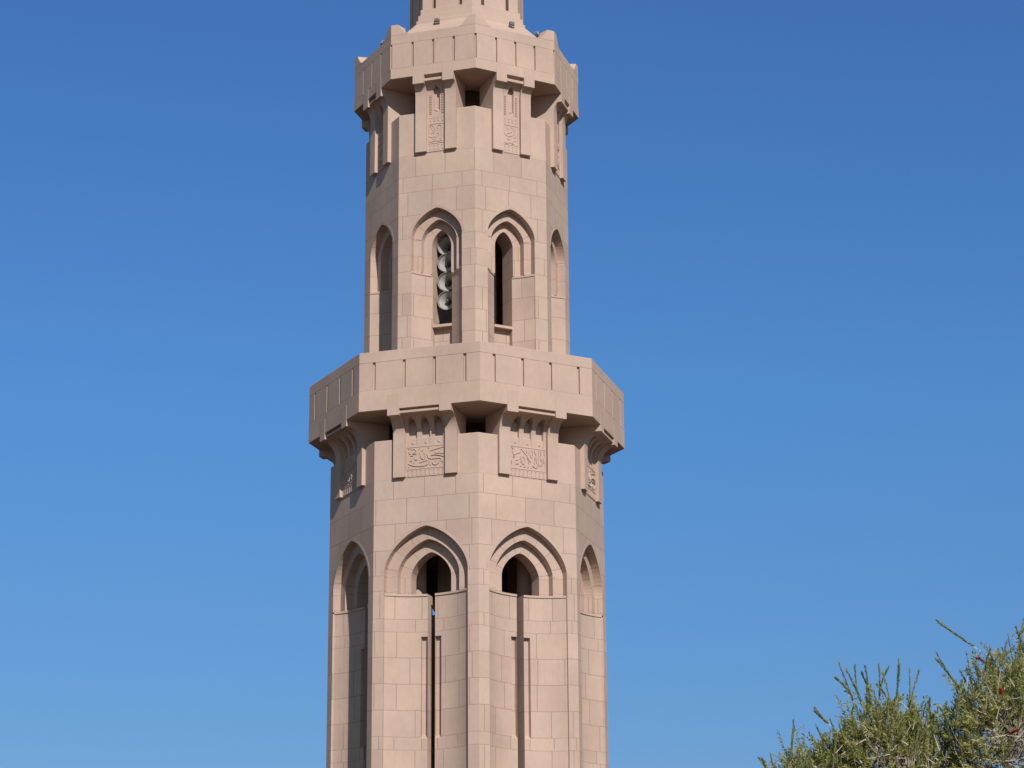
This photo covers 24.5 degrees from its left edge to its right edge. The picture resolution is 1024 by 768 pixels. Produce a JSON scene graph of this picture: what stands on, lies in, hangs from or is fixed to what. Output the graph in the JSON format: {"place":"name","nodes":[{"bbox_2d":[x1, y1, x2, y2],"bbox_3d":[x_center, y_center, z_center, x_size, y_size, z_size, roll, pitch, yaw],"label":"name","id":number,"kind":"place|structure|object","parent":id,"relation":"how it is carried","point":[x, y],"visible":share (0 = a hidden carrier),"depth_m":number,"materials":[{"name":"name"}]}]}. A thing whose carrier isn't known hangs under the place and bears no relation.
{"place":"outdoors","nodes":[
{"label":"outdoors","id":0,"kind":"place"},
{"bbox_2d":[0,0,1023,767],"label":"sky","id":1,"kind":"structure","parent":0,"point":[796,227],"materials":[{"name":"blue"}]},
{"label":"ground","id":2,"kind":"structure","parent":0,"visible":0},
{"bbox_2d":[309,0,624,767],"bbox_3d":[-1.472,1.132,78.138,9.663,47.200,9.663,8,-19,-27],"label":"minaret","id":3,"kind":"object","parent":2,"relation":"on","point":[469,443],"visible":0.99,"depth_m":74.73,"materials":[{"name":"stone"}]},
{"bbox_2d":[434,18,439,24],"bbox_3d":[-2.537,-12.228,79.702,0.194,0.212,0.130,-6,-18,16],"label":"floodlight","id":4,"kind":"object","parent":3,"relation":"on","point":[436,20],"visible":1,"depth_m":79.68,"materials":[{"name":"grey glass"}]},
{"bbox_2d":[757,618,1023,767],"bbox_3d":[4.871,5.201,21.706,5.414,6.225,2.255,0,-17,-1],"label":"bottlebrush tree","id":5,"kind":"object","parent":2,"relation":"on","point":[906,739],"visible":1,"depth_m":21.91,"materials":[{"name":"green plant"}]},
{"bbox_3d":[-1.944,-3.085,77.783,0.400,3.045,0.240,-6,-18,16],"label":"loudspeaker rack","id":6,"kind":"object","parent":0,"visible":0},
{"bbox_2d":[437,253,450,271],"bbox_3d":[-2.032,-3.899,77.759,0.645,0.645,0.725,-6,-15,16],"label":"horn loudspeaker","id":7,"kind":"object","parent":6,"relation":"attached to","point":[444,263],"visible":0.84,"depth_m":77.55,"materials":[{"name":"grey metal"}]},
{"bbox_2d":[437,236,450,254],"bbox_3d":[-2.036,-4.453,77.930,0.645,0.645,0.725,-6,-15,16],"label":"horn loudspeaker","id":8,"kind":"object","parent":6,"relation":"attached to","point":[444,245],"visible":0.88,"depth_m":77.73,"materials":[{"name":"grey metal"}]},
{"bbox_2d":[437,291,451,309],"bbox_3d":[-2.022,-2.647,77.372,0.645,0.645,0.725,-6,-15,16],"label":"horn loudspeaker","id":9,"kind":"object","parent":6,"relation":"attached to","point":[444,301],"visible":0.94,"depth_m":77.16,"materials":[{"name":"grey metal"}]},
{"bbox_2d":[437,272,451,290],"bbox_3d":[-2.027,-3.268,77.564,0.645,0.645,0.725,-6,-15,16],"label":"horn loudspeaker","id":10,"kind":"object","parent":6,"relation":"attached to","point":[444,281],"visible":0.94,"depth_m":77.35,"materials":[{"name":"grey metal"}]}
]}

